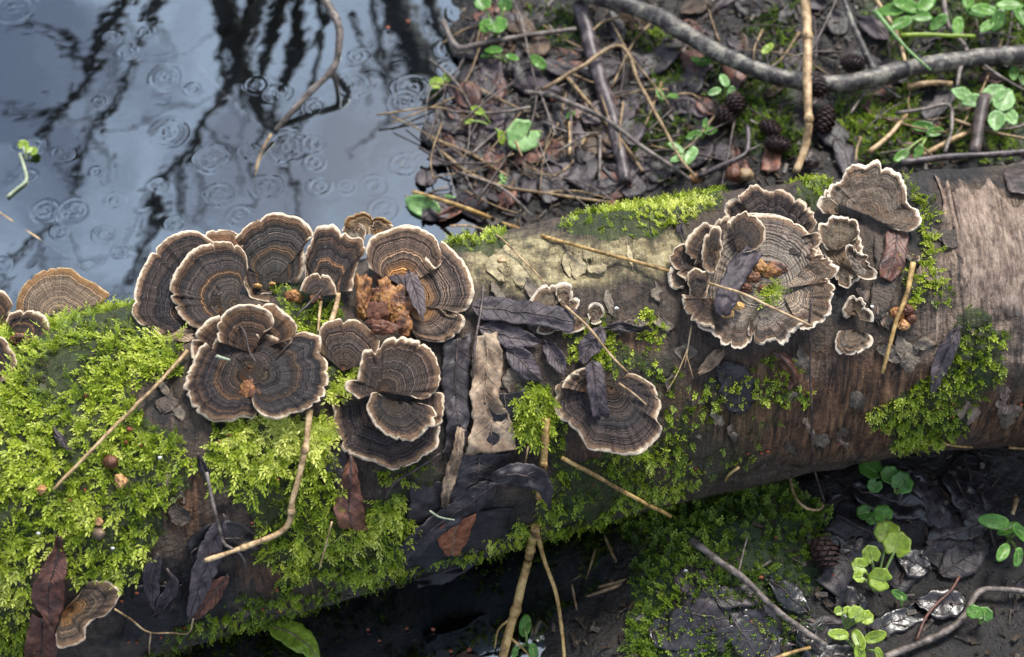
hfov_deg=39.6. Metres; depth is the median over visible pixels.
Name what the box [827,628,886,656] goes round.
seedling
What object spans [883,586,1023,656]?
twig
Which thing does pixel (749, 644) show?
dead leaf
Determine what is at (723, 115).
alder cone
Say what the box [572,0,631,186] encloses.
branch
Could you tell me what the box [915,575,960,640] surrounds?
twig
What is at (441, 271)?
bracket fungus
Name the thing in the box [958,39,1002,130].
straw
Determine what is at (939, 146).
straw
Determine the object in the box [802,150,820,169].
dark knot
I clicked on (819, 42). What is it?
dead leaf
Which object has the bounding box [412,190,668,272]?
straw
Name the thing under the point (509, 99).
dead leaf
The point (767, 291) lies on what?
moss
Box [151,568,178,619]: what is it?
dead leaf
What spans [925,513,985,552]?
dead leaf
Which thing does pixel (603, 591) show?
straw
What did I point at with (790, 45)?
straw
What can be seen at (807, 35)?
twig
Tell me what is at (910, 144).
dead leaf
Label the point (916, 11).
seedling
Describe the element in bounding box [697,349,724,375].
dead leaf
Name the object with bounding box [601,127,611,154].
dead leaf
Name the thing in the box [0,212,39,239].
straw
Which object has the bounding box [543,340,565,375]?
dead leaf
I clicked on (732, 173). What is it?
round nut
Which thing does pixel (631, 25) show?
dead leaf
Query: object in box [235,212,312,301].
bracket fungus
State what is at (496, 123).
dead leaf
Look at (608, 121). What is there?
twig
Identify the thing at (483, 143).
twig
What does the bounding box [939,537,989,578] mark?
dead leaf
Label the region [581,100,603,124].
dead leaf
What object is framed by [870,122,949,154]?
twig
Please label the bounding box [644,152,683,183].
dead leaf
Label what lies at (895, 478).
seedling
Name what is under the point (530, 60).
twig
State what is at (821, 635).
dead leaf
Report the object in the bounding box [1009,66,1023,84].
seedling
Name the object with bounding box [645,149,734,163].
twig
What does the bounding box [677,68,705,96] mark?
dead leaf
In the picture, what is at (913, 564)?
dead leaf
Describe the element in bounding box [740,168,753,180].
round nut
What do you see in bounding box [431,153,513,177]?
straw
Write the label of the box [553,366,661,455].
bracket fungus
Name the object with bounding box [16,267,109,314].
bracket fungus
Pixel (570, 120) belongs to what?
twig
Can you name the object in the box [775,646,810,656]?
straw
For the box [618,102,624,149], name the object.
straw
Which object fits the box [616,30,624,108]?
twig
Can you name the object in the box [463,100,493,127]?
dead leaf
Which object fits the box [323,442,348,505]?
dead leaf
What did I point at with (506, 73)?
dead leaf
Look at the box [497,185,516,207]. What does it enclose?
dead leaf
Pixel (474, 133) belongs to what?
dead leaf
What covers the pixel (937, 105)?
twig
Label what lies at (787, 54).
straw
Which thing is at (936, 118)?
straw
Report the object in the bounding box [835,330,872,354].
bracket fungus
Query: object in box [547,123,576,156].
dead leaf
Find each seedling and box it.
[6,140,37,197]
[405,195,455,216]
[429,73,450,88]
[463,105,505,144]
[474,0,512,37]
[481,46,518,62]
[498,174,506,183]
[506,119,541,151]
[511,614,538,656]
[530,54,546,73]
[566,110,574,118]
[656,89,678,104]
[668,142,697,166]
[686,118,717,139]
[691,56,711,65]
[708,74,734,101]
[761,43,773,56]
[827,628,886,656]
[834,605,873,629]
[851,521,910,592]
[856,504,892,524]
[858,460,883,492]
[877,0,935,40]
[880,466,913,494]
[891,589,906,606]
[893,121,943,161]
[929,0,987,33]
[951,84,1018,130]
[966,604,992,624]
[971,0,1023,32]
[978,514,1023,566]
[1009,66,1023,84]
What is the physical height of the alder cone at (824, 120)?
0.016 m
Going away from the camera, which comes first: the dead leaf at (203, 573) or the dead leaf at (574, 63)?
the dead leaf at (203, 573)
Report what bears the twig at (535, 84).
on the ground
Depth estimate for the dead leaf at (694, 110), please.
0.96 m
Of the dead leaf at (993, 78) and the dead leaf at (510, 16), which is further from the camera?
the dead leaf at (510, 16)
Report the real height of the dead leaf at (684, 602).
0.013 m
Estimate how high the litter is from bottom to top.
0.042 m
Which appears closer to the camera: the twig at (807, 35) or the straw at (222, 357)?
the straw at (222, 357)
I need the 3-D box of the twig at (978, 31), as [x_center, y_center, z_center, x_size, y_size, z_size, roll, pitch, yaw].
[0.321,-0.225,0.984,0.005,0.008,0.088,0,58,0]
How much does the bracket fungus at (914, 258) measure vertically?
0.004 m
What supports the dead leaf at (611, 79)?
on the ground
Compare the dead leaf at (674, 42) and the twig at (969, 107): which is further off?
the dead leaf at (674, 42)
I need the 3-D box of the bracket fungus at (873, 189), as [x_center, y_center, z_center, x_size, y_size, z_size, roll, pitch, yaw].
[0.187,-0.070,0.735,0.053,0.012,0.038,15,59,9]
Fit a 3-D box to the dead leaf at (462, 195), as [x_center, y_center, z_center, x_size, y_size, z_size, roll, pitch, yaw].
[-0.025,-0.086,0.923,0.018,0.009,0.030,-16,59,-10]
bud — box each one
[102,455,118,468]
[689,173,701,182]
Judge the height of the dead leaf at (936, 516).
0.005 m
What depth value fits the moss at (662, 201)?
0.72 m
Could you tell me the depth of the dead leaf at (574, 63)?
0.99 m
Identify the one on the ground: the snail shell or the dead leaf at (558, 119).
the dead leaf at (558, 119)
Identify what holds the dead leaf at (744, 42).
on the ground
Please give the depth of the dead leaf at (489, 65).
0.99 m
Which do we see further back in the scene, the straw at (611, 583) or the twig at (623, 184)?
the twig at (623, 184)
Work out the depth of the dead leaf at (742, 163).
0.92 m
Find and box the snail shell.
[92,526,104,539]
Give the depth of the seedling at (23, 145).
0.95 m
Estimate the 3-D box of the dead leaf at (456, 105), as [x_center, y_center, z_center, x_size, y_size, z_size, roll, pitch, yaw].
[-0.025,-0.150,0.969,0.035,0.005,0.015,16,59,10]
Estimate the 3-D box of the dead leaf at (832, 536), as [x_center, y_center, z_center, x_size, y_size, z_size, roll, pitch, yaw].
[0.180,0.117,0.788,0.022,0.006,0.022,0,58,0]
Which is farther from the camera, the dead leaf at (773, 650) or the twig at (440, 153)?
the twig at (440, 153)
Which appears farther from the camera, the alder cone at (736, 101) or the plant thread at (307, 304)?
the alder cone at (736, 101)
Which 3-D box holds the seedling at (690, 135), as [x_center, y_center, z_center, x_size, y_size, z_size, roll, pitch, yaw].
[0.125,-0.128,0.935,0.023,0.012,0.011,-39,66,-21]
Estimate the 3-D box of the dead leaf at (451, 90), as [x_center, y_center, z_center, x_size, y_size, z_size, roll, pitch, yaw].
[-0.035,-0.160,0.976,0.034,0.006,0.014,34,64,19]
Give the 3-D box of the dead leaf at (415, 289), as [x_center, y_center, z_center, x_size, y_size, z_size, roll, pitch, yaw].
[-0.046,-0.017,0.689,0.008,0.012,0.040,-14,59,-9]
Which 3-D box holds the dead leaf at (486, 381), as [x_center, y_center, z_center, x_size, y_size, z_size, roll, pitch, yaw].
[-0.011,0.031,0.685,0.027,0.035,0.054,0,58,0]
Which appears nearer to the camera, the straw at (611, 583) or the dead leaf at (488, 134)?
the straw at (611, 583)
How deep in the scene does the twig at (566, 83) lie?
0.97 m
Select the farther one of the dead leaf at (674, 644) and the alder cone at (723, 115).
the alder cone at (723, 115)
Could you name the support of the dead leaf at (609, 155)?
on the ground
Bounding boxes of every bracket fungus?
[0,290,49,345]
[0,337,16,383]
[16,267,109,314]
[56,580,119,648]
[132,230,222,334]
[170,241,247,328]
[183,303,328,421]
[203,229,242,247]
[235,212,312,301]
[283,224,365,304]
[319,318,379,370]
[330,336,444,470]
[341,223,365,240]
[344,212,392,234]
[354,225,474,341]
[530,282,603,334]
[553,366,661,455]
[667,184,838,348]
[816,159,921,231]
[818,215,876,288]
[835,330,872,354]
[842,295,873,321]
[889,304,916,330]
[906,255,919,261]
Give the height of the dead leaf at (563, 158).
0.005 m
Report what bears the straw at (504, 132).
on the ground
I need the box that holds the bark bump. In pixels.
[497,257,506,262]
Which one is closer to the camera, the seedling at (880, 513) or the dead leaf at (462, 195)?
the seedling at (880, 513)
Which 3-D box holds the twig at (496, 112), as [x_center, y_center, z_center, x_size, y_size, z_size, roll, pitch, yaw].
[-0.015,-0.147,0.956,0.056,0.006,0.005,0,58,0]
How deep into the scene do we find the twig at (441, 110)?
0.97 m
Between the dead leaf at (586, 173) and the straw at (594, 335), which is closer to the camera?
the straw at (594, 335)
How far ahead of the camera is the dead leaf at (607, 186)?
0.92 m
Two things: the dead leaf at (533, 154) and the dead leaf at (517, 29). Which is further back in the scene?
the dead leaf at (517, 29)
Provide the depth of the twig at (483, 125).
0.96 m
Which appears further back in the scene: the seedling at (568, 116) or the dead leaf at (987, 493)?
the seedling at (568, 116)
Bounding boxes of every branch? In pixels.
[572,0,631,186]
[578,0,1023,99]
[901,149,1023,166]
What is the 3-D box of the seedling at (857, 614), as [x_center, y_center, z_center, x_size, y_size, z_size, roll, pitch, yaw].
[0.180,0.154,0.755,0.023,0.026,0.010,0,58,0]
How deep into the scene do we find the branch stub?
0.91 m
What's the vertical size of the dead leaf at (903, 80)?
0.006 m
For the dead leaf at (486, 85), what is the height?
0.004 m
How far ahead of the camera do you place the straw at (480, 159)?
0.94 m
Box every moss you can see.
[0,169,1012,656]
[0,293,530,605]
[508,383,563,454]
[524,0,1023,656]
[755,278,792,309]
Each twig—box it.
[205,472,247,573]
[274,0,343,129]
[384,453,440,501]
[404,117,458,202]
[418,147,498,164]
[424,83,432,128]
[425,19,480,102]
[425,114,436,141]
[428,114,487,139]
[429,58,477,119]
[429,510,454,520]
[438,80,446,155]
[440,19,575,50]
[445,81,513,134]
[447,106,530,113]
[453,137,529,178]
[456,161,537,177]
[456,171,532,216]
[460,124,470,162]
[460,165,476,194]
[465,117,479,142]
[469,127,501,156]
[472,284,484,378]
[473,77,500,105]
[474,16,527,70]
[474,77,487,169]
[479,149,513,197]
[485,173,498,194]
[491,138,516,158]
[494,82,568,146]
[512,0,529,60]
[513,35,540,81]
[515,102,557,114]
[524,89,691,181]
[527,61,537,134]
[527,171,612,199]
[536,137,589,208]
[537,86,556,134]
[540,132,591,165]
[543,121,598,133]
[569,107,574,157]
[573,41,618,51]
[587,154,648,208]
[590,89,640,108]
[598,135,601,181]
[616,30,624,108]
[627,107,674,153]
[636,18,659,60]
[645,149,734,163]
[647,133,681,141]
[688,536,827,647]
[691,0,726,26]
[693,76,747,138]
[696,124,762,178]
[707,25,796,30]
[707,118,734,132]
[721,112,736,184]
[745,105,767,118]
[752,33,768,64]
[772,50,840,65]
[792,0,813,173]
[811,16,816,72]
[812,0,836,49]
[850,88,867,113]
[865,100,906,129]
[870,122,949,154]
[875,90,925,96]
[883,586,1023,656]
[887,36,890,87]
[895,102,953,152]
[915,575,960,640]
[942,0,1023,90]
[954,107,997,111]
[974,3,982,47]
[976,31,1016,39]
[985,123,1023,129]
[998,10,1012,70]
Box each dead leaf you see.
[24,614,58,656]
[31,535,66,629]
[52,426,74,451]
[142,553,161,613]
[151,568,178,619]
[154,328,193,341]
[186,513,227,621]
[187,520,260,564]
[193,574,228,622]
[197,452,209,480]
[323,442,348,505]
[333,455,367,531]
[367,263,405,286]
[393,481,496,567]
[405,268,425,319]
[415,167,437,186]
[420,120,441,147]
[420,192,451,221]
[426,121,473,136]
[427,191,457,218]
[428,147,462,165]
[434,103,460,133]
[434,196,481,221]
[438,513,476,555]
[440,333,471,453]
[440,426,464,509]
[441,132,465,177]
[442,85,477,105]
[442,102,488,129]
[443,198,483,223]
[444,133,467,157]
[448,452,511,503]
[450,148,492,179]
[452,46,502,60]
[454,103,485,116]
[454,177,499,203]
[455,81,481,108]
[455,182,488,211]
[456,150,484,195]
[458,64,479,81]
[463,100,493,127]
[463,127,497,140]
[463,131,493,160]
[463,331,515,455]
[466,21,508,47]
[466,134,483,150]
[469,73,496,100]
[470,67,512,76]
[470,296,577,332]
[471,141,511,151]
[472,70,491,95]
[473,2,499,34]
[474,24,512,41]
[478,47,502,83]
[478,88,520,115]
[478,119,503,140]
[479,44,496,57]
[479,320,542,348]
[480,9,492,20]
[480,104,505,129]
[482,34,527,58]
[483,148,507,175]
[483,388,526,453]
[484,11,500,47]
[486,166,514,193]
[486,462,553,509]
[487,73,506,103]
[493,142,507,161]
[494,9,536,34]
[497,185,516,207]
[499,108,514,152]
[502,55,511,75]
[502,56,532,71]
[503,172,522,200]
[504,11,528,32]
[506,346,543,382]
[510,76,561,94]
[512,40,526,68]
[513,57,545,82]
[514,138,562,165]
[519,150,529,165]
[520,168,543,202]
[522,160,540,180]
[523,36,551,55]
[529,0,556,28]
[533,125,567,141]
[535,161,572,181]
[538,173,559,204]
[540,145,562,167]
[541,50,581,74]
[542,120,575,148]
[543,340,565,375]
[544,59,575,81]
[544,110,563,134]
[544,170,568,193]
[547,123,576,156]
[549,101,567,119]
[551,150,560,164]
[553,45,582,74]
[556,153,590,165]
[561,121,574,138]
[562,92,579,101]
[565,151,603,191]
[572,115,586,150]
[574,102,588,121]
[575,42,599,58]
[575,146,586,163]
[577,325,605,365]
[578,58,619,79]
[580,177,619,197]
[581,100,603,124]
[583,134,628,157]
[585,359,610,417]
[589,123,622,146]
[593,58,621,86]
[596,143,613,157]
[597,169,632,187]
[600,171,623,200]
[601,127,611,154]
[601,164,616,181]
[602,321,652,332]
[607,9,625,43]
[607,151,663,173]
[618,95,640,120]
[618,167,646,199]
[619,12,647,30]
[620,88,648,103]
[621,116,646,144]
[630,36,682,78]
[632,168,667,190]
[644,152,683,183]
[646,99,661,117]
[648,615,726,652]
[658,614,709,645]
[660,590,698,628]
[662,38,685,48]
[665,625,740,656]
[666,97,706,117]
[667,606,699,643]
[670,83,690,126]
[673,564,709,594]
[676,214,685,240]
[677,19,708,39]
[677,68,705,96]
[678,0,712,14]
[678,42,708,76]
[679,138,716,171]
[681,560,722,601]
[682,61,715,87]
[689,598,731,631]
[696,27,732,47]
[696,95,714,114]
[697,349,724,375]
[713,623,761,642]
[714,144,731,160]
[714,246,763,316]
[714,582,758,609]
[715,0,734,12]
[715,361,754,414]
[721,44,745,86]
[724,615,769,656]
[727,31,743,52]
[729,606,766,638]
[730,48,770,77]
[730,146,749,168]
[735,0,764,17]
[735,32,748,48]
[742,600,782,636]
[759,635,780,656]
[759,637,798,656]
[761,85,783,96]
[761,148,782,171]
[766,575,809,615]
[772,351,799,389]
[775,4,794,25]
[783,37,802,71]
[788,615,845,638]
[796,624,827,656]
[797,34,821,58]
[800,621,832,656]
[810,0,828,10]
[814,551,853,597]
[815,119,849,147]
[815,642,866,656]
[821,494,855,546]
[821,524,839,550]
[824,499,874,542]
[825,9,848,34]
[833,138,857,173]
[834,584,869,621]
[838,536,885,560]
[849,49,884,70]
[851,478,926,519]
[855,15,888,39]
[857,492,877,540]
[860,85,896,113]
[861,464,913,496]
[867,602,928,635]
[879,229,908,281]
[882,554,916,593]
[883,51,909,80]
[886,39,910,59]
[889,76,910,85]
[896,141,915,158]
[896,547,931,577]
[909,31,935,57]
[910,119,942,133]
[910,473,945,527]
[915,587,966,619]
[920,25,951,44]
[920,84,955,122]
[920,537,973,569]
[921,486,954,533]
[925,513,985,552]
[929,324,961,397]
[933,73,945,88]
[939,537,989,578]
[941,465,987,527]
[950,450,987,488]
[973,476,1001,531]
[975,73,1003,83]
[979,34,1011,66]
[1008,577,1023,614]
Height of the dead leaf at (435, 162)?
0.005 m
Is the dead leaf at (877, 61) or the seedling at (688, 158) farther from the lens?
the dead leaf at (877, 61)
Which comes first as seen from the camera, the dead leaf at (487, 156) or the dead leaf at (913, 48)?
the dead leaf at (487, 156)
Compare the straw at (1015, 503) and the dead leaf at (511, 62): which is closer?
the straw at (1015, 503)
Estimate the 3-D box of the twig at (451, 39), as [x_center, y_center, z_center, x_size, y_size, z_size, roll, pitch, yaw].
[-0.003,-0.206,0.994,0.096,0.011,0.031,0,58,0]
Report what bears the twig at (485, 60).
on the ground
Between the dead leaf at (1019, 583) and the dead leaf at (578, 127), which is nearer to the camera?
the dead leaf at (1019, 583)
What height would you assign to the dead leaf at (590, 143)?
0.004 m
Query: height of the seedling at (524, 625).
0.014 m
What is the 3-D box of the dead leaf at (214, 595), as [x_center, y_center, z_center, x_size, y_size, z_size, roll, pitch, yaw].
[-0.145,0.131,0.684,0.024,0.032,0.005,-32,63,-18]
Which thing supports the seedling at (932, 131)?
on the ground
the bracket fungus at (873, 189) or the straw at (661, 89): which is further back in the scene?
the straw at (661, 89)
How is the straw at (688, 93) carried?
on the ground
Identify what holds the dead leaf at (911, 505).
on the ground
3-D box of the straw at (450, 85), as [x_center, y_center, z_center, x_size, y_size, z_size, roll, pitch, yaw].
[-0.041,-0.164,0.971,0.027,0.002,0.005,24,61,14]
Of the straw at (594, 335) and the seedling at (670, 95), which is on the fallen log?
the straw at (594, 335)
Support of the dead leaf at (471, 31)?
on the ground
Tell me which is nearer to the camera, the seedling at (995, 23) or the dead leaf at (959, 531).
the dead leaf at (959, 531)
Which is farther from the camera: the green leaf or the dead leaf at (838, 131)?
the dead leaf at (838, 131)
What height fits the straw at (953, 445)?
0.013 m
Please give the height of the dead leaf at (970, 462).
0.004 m
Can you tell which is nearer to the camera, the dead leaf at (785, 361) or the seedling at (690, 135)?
the dead leaf at (785, 361)
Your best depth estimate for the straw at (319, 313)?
0.69 m
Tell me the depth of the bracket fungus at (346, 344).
0.68 m
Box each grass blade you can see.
[873,9,931,70]
[900,32,974,37]
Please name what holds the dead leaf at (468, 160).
on the ground
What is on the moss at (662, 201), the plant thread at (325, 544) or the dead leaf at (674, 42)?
the plant thread at (325, 544)
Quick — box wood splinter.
[906,80,952,89]
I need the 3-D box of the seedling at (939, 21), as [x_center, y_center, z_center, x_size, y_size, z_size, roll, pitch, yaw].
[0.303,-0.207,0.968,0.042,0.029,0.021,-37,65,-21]
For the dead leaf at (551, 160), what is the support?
on the ground
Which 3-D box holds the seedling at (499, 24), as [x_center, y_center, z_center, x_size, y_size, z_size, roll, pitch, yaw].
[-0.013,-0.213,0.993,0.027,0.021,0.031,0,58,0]
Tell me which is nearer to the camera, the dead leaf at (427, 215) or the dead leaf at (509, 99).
the dead leaf at (427, 215)
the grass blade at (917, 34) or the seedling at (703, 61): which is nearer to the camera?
the grass blade at (917, 34)
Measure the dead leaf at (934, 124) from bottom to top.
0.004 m
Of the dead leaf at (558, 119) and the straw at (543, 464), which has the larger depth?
the dead leaf at (558, 119)
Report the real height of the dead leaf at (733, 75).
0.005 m
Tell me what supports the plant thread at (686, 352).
attached to the fallen log
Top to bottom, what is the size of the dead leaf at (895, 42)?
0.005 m
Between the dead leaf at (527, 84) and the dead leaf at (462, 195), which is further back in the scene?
the dead leaf at (527, 84)
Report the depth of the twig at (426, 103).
0.96 m
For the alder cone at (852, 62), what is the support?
on the ground
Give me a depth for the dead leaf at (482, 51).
0.99 m
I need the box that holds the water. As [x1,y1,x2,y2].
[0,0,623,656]
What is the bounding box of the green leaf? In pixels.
[268,619,319,656]
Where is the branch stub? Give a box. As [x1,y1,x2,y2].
[968,92,991,151]
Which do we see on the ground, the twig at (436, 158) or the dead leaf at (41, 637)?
the twig at (436, 158)
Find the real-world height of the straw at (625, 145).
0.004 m
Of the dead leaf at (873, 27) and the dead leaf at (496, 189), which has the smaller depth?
the dead leaf at (496, 189)
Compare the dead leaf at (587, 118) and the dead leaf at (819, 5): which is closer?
the dead leaf at (587, 118)
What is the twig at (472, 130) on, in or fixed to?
on the ground
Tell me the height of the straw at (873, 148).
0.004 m
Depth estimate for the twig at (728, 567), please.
0.75 m
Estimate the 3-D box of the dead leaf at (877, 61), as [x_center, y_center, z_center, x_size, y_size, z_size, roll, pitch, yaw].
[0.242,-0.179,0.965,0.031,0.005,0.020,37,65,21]
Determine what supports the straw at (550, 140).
on the ground
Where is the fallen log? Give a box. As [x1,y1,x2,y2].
[0,160,1023,656]
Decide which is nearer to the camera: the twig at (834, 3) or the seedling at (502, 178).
the seedling at (502, 178)
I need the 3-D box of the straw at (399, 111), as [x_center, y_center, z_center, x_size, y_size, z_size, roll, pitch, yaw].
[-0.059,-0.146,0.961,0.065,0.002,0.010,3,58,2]
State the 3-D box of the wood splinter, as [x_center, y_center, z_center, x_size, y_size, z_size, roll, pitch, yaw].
[0.278,-0.162,0.946,0.030,0.006,0.006,0,58,0]
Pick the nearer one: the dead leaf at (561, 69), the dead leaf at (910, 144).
the dead leaf at (910, 144)
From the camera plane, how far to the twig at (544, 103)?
0.95 m
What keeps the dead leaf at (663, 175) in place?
on the ground
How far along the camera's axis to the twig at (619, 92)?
0.96 m
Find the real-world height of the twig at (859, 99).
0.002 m
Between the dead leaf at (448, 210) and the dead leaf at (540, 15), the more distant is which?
the dead leaf at (540, 15)
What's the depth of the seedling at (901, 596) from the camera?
0.77 m
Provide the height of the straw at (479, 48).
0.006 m
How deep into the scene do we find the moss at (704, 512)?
0.80 m
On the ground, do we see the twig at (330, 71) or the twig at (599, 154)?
the twig at (599, 154)
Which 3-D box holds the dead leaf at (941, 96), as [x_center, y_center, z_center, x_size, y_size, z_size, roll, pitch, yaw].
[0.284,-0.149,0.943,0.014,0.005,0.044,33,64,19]
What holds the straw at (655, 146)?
on the ground
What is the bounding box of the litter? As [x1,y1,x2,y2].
[450,0,1023,656]
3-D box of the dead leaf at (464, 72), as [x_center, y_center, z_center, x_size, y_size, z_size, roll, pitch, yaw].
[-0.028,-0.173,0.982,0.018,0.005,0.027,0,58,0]
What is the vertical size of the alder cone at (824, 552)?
0.018 m
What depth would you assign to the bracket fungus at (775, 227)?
0.71 m
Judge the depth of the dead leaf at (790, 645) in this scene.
0.76 m
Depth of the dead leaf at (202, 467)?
0.66 m
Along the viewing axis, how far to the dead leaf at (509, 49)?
1.00 m
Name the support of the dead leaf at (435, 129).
on the ground
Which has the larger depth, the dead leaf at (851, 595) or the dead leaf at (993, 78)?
the dead leaf at (993, 78)
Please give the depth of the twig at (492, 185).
0.93 m
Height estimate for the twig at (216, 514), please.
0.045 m
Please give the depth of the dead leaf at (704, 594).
0.76 m
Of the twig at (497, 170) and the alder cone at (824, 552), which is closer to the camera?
the alder cone at (824, 552)
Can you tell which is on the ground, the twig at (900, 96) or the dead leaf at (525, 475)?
the twig at (900, 96)
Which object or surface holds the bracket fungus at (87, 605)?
on the fallen log
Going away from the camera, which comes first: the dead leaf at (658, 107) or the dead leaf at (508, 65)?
the dead leaf at (658, 107)
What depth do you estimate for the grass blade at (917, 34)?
0.95 m
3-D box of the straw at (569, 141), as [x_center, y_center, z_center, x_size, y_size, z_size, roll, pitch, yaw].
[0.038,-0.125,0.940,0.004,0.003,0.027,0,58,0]
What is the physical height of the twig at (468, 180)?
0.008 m
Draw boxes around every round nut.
[725,166,740,181]
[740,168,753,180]
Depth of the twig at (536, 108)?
0.96 m
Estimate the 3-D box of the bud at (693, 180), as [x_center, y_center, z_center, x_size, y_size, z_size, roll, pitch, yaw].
[0.118,-0.097,0.915,0.009,0.006,0.007,0,58,0]
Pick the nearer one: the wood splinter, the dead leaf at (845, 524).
the dead leaf at (845, 524)
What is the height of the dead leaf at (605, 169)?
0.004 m
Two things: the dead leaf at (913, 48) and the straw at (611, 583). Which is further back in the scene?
the dead leaf at (913, 48)
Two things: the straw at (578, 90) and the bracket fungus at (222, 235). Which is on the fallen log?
the bracket fungus at (222, 235)
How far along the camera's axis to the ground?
0.82 m
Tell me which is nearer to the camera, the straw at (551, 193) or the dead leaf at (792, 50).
the straw at (551, 193)
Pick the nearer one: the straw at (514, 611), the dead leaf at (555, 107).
the straw at (514, 611)
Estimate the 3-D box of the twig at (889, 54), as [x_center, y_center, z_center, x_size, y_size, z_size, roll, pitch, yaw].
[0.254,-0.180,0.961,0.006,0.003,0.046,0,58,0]
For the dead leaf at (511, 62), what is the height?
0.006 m
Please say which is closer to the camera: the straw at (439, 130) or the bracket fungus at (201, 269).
the bracket fungus at (201, 269)
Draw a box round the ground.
[447,0,1023,656]
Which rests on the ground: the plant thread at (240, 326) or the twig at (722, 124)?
the twig at (722, 124)
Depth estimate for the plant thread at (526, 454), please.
0.69 m
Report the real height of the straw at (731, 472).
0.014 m
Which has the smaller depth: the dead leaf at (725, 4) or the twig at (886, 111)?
the twig at (886, 111)
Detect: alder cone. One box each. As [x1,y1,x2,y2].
[714,105,738,127]
[724,91,746,114]
[758,118,782,136]
[763,134,791,153]
[809,536,840,570]
[811,71,828,98]
[812,105,835,133]
[839,53,864,71]
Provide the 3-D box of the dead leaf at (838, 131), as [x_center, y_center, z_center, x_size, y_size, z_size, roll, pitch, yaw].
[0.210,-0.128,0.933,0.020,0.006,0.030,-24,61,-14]
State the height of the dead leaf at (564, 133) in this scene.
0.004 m
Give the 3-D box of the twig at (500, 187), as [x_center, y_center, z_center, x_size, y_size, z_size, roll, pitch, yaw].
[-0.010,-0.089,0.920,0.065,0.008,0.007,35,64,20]
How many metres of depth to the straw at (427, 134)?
0.95 m
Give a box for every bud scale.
[36,485,46,494]
[95,517,102,525]
[115,474,128,489]
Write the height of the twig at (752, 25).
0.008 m
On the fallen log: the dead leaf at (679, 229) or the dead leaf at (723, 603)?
the dead leaf at (679, 229)
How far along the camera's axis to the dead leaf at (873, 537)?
0.80 m
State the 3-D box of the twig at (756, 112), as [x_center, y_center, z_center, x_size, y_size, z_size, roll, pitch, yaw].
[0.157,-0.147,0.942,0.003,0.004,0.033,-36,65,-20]
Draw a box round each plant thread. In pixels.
[114,608,193,655]
[213,322,257,363]
[296,289,321,316]
[319,521,332,569]
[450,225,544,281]
[524,446,528,462]
[618,382,645,404]
[666,325,693,391]
[789,478,823,510]
[808,299,825,501]
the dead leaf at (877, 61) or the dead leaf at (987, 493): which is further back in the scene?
the dead leaf at (877, 61)
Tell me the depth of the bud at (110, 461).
0.65 m
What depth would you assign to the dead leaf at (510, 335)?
0.69 m
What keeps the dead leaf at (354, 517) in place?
on the fallen log
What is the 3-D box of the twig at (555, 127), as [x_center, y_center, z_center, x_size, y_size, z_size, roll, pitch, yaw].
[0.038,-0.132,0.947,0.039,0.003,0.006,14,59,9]
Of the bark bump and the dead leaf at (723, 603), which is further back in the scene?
the dead leaf at (723, 603)
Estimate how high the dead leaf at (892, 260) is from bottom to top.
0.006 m
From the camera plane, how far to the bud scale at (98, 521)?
0.65 m
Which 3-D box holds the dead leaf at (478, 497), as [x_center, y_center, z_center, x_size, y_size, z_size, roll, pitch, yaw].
[-0.032,0.098,0.703,0.058,0.050,0.008,-26,61,-15]
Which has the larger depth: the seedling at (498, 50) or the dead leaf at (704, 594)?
the seedling at (498, 50)
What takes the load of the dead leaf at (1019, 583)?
on the ground
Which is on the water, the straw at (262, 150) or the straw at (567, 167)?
the straw at (262, 150)
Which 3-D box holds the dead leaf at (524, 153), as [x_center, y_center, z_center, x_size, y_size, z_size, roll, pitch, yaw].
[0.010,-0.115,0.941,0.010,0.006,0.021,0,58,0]
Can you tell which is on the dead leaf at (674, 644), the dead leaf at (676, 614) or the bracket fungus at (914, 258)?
the dead leaf at (676, 614)
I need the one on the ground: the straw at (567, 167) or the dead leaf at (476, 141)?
the straw at (567, 167)
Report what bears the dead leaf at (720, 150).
on the ground
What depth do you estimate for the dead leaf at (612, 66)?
0.98 m
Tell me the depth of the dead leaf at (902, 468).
0.82 m
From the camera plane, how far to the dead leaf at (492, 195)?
0.92 m
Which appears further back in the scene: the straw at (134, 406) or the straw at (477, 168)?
the straw at (477, 168)
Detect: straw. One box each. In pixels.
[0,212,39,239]
[53,349,188,489]
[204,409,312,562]
[216,354,230,360]
[254,133,271,174]
[317,301,322,331]
[329,292,340,320]
[377,107,471,118]
[391,78,486,123]
[391,116,467,158]
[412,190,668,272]
[430,123,442,178]
[430,136,507,176]
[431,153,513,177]
[433,83,466,95]
[440,150,609,202]
[442,24,478,43]
[463,34,484,83]
[463,189,518,213]
[467,81,528,112]
[488,112,520,151]
[494,523,539,656]
[515,140,522,156]
[524,164,554,176]
[535,417,549,500]
[535,526,565,656]
[536,92,566,165]
[539,127,551,195]
[541,44,697,179]
[542,24,582,48]
[551,137,585,177]
[560,456,671,517]
[565,305,628,373]
[566,76,643,171]
[568,121,572,155]
[571,73,593,82]
[571,584,576,609]
[585,548,596,581]
[586,583,621,596]
[593,15,626,29]
[598,578,625,587]
[601,95,636,159]
[604,535,616,562]
[611,21,669,105]
[611,23,650,87]
[615,88,667,97]
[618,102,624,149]
[628,81,662,146]
[650,145,684,155]
[670,116,714,155]
[677,92,698,98]
[706,1,720,43]
[708,282,812,326]
[724,466,739,481]
[742,49,829,74]
[745,31,799,77]
[752,28,763,59]
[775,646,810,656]
[855,136,862,161]
[867,114,907,153]
[874,0,905,60]
[881,116,947,133]
[881,262,915,373]
[893,107,971,119]
[907,90,911,113]
[922,128,971,155]
[943,443,972,447]
[954,118,1023,139]
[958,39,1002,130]
[1008,446,1023,449]
[1011,497,1018,514]
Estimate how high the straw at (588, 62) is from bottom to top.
0.011 m

